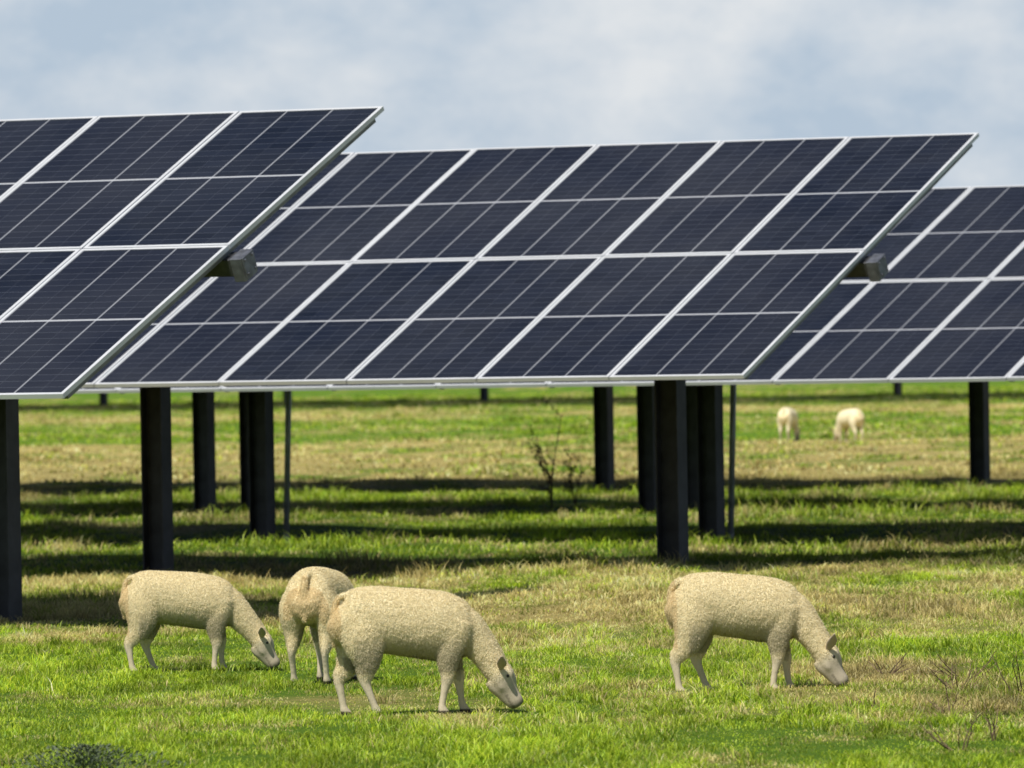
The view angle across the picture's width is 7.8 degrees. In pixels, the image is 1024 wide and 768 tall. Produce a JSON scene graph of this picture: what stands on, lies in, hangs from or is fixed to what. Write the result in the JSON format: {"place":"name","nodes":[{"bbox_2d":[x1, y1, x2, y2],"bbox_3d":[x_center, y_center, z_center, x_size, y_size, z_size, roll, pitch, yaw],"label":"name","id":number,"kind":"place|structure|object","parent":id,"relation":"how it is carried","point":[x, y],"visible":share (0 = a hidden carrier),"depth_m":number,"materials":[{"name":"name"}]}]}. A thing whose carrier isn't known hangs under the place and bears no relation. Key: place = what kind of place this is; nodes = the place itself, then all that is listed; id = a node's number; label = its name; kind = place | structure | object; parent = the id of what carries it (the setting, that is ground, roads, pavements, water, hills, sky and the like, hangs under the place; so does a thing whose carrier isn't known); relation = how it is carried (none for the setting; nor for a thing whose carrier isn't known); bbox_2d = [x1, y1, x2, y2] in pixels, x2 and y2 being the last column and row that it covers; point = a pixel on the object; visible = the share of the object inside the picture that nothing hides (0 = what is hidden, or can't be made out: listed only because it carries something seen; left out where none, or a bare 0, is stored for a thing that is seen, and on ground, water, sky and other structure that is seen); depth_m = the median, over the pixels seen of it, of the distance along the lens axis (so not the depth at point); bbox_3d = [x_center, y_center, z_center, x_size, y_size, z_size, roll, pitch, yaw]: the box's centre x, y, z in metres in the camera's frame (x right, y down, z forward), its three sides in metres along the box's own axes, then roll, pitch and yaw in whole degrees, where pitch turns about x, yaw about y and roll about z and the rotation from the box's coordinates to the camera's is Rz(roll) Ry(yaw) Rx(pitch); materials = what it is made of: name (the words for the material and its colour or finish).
{"place":"outdoors","nodes":[
{"label":"outdoors","id":0,"kind":"place"},
{"bbox_2d":[0,546,1023,767],"bbox_3d":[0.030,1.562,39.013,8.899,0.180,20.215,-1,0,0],"label":"grass","id":1,"kind":"structure","parent":0,"point":[470,729],"depth_m":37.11,"materials":[{"name":"green plant"}]},
{"bbox_2d":[0,381,1023,767],"bbox_3d":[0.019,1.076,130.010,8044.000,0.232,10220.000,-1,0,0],"label":"ground","id":2,"kind":"structure","parent":0,"point":[362,701],"depth_m":80.38,"materials":[{"name":"green plant"}]},
{"bbox_2d":[0,742,185,767],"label":"leafy weed","id":3,"kind":"object","parent":2,"relation":"on","point":[92,758],"visible":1,"depth_m":32.29,"materials":[{"name":"green plant"}]},
{"bbox_2d":[0,106,383,620],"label":"solar array","id":4,"kind":"object","parent":2,"relation":"on","point":[119,234],"visible":0.98,"depth_m":51.26,"materials":[{"name":"glass"}]},
{"bbox_2d":[118,570,279,671],"bbox_3d":[-1.748,1.329,41.845,0.902,0.598,0.290,-1,0,-6],"label":"sheep","id":5,"kind":"object","parent":2,"relation":"on","point":[152,601],"visible":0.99,"depth_m":41.76},
{"bbox_2d":[278,566,356,683],"bbox_3d":[-0.994,1.301,40.532,0.354,0.656,0.953,-1,0,15],"label":"sheep","id":6,"kind":"object","parent":2,"relation":"on","point":[310,594],"visible":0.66,"depth_m":40.15},
{"bbox_2d":[326,585,522,715],"bbox_3d":[-0.426,1.300,36.464,0.960,0.659,0.317,-1,0,-8],"label":"sheep","id":7,"kind":"object","parent":2,"relation":"on","point":[368,627],"visible":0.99,"depth_m":36.37},
{"bbox_2d":[192,385,697,513],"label":"solar array","id":8,"kind":"object","parent":2,"relation":"on","point":[204,451],"visible":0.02,"depth_m":84.66,"materials":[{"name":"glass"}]},
{"bbox_2d":[99,383,901,405],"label":"solar array","id":9,"kind":"object","parent":2,"relation":"on","point":[484,394],"depth_m":216.88,"materials":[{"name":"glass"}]},
{"bbox_2d":[81,133,978,570],"bbox_3d":[-2.293,-0.077,61.783,11.955,3.722,4.180,-1,0,29],"label":"solar array","id":10,"kind":"object","parent":2,"relation":"on","point":[669,269],"visible":0.74,"depth_m":60.21,"materials":[{"name":"glass"}]},
{"bbox_2d":[526,398,561,508],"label":"dock weed","id":11,"kind":"object","parent":2,"relation":"on","point":[550,480],"visible":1,"depth_m":83.96,"materials":[{"name":"plant"}]},
{"bbox_2d":[74,185,1023,540],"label":"solar array","id":12,"kind":"object","parent":2,"relation":"on","point":[942,301],"visible":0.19,"depth_m":69.43,"materials":[{"name":"glass"}]},
{"bbox_2d":[557,448,584,503],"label":"dock weed","id":13,"kind":"object","parent":2,"relation":"on","point":[571,489],"visible":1,"depth_m":86.03,"materials":[{"name":"plant"}]},
{"bbox_2d":[663,571,848,692],"bbox_3d":[1.255,1.285,38.634,0.950,0.651,0.315,-1,0,-2],"label":"sheep","id":14,"kind":"object","parent":2,"relation":"on","point":[701,610],"visible":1,"depth_m":38.55},
{"bbox_2d":[777,407,802,439],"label":"sheep","id":15,"kind":"object","parent":2,"relation":"on","point":[787,417],"visible":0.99,"depth_m":127.56},
{"bbox_2d":[593,381,990,491],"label":"support posts","id":16,"kind":"object","parent":2,"relation":"on","point":[979,433],"visible":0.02,"depth_m":91.06,"materials":[{"name":"metal"}]},
{"bbox_2d":[830,409,863,441],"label":"sheep","id":17,"kind":"object","parent":2,"relation":"on","point":[853,419],"visible":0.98,"depth_m":127.12},
{"bbox_2d":[857,686,879,707],"bbox_3d":[1.758,1.554,36.820,0.098,0.137,0.222,-1,0,-10],"label":"dead stalk","id":18,"kind":"object","parent":2,"relation":"on","point":[872,699],"visible":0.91,"depth_m":36.81,"materials":[{"name":"brown plant"}]},
{"bbox_2d":[868,650,914,673],"bbox_3d":[2.032,1.500,40.201,0.285,0.173,0.249,-1,0,0],"label":"dead stalk","id":19,"kind":"object","parent":2,"relation":"on","point":[896,669],"visible":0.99,"depth_m":40.20,"materials":[{"name":"brown plant"}]},
{"bbox_2d":[913,702,985,750],"bbox_3d":[1.897,1.504,32.546,0.356,0.250,0.303,-1,0,0],"label":"dead stalk","id":20,"kind":"object","parent":2,"relation":"on","point":[942,742],"visible":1,"depth_m":32.59,"materials":[{"name":"brown plant"}]},
{"bbox_2d":[927,676,973,712],"bbox_3d":[2.126,1.512,36.199,0.285,0.223,0.088,-1,1,44],"label":"dead stalk","id":21,"kind":"object","parent":2,"relation":"on","point":[934,703],"visible":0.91,"depth_m":36.23,"materials":[{"name":"brown plant"}]},
{"bbox_2d":[922,663,984,689],"bbox_3d":[2.283,1.498,38.231,0.305,0.182,0.264,-1,0,27],"label":"dead stalk","id":22,"kind":"object","parent":2,"relation":"on","point":[940,679],"visible":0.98,"depth_m":38.20,"materials":[{"name":"brown plant"}]},
{"bbox_2d":[928,644,1001,679],"bbox_3d":[2.369,1.463,39.240,0.408,0.238,0.217,-1,0,0],"label":"dead stalk","id":23,"kind":"object","parent":2,"relation":"on","point":[976,674],"visible":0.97,"depth_m":39.20,"materials":[{"name":"brown plant"}]},
{"bbox_2d":[984,704,998,740],"bbox_3d":[2.138,1.513,33.477,0.078,0.218,0.267,-1,0,4],"label":"dead stalk","id":24,"kind":"object","parent":2,"relation":"on","point":[989,724],"visible":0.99,"depth_m":33.40,"materials":[{"name":"brown plant"}]},
{"bbox_2d":[991,643,1023,697],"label":"dead stalk","id":25,"kind":"object","parent":2,"relation":"on","point":[1014,672],"visible":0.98,"depth_m":37.47,"materials":[{"name":"brown plant"}]},
{"bbox_2d":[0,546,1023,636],"bbox_3d":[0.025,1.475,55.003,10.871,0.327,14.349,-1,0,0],"label":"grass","id":26,"kind":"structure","parent":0,"point":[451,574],"depth_m":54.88,"materials":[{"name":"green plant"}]},
{"bbox_2d":[0,0,1023,187],"label":"sky","id":27,"kind":"structure","parent":0,"point":[444,74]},
{"bbox_2d":[19,384,1023,486],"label":"grass","id":28,"kind":"structure","parent":0,"point":[820,445],"depth_m":144.15,"materials":[{"name":"green plant"}]}
]}

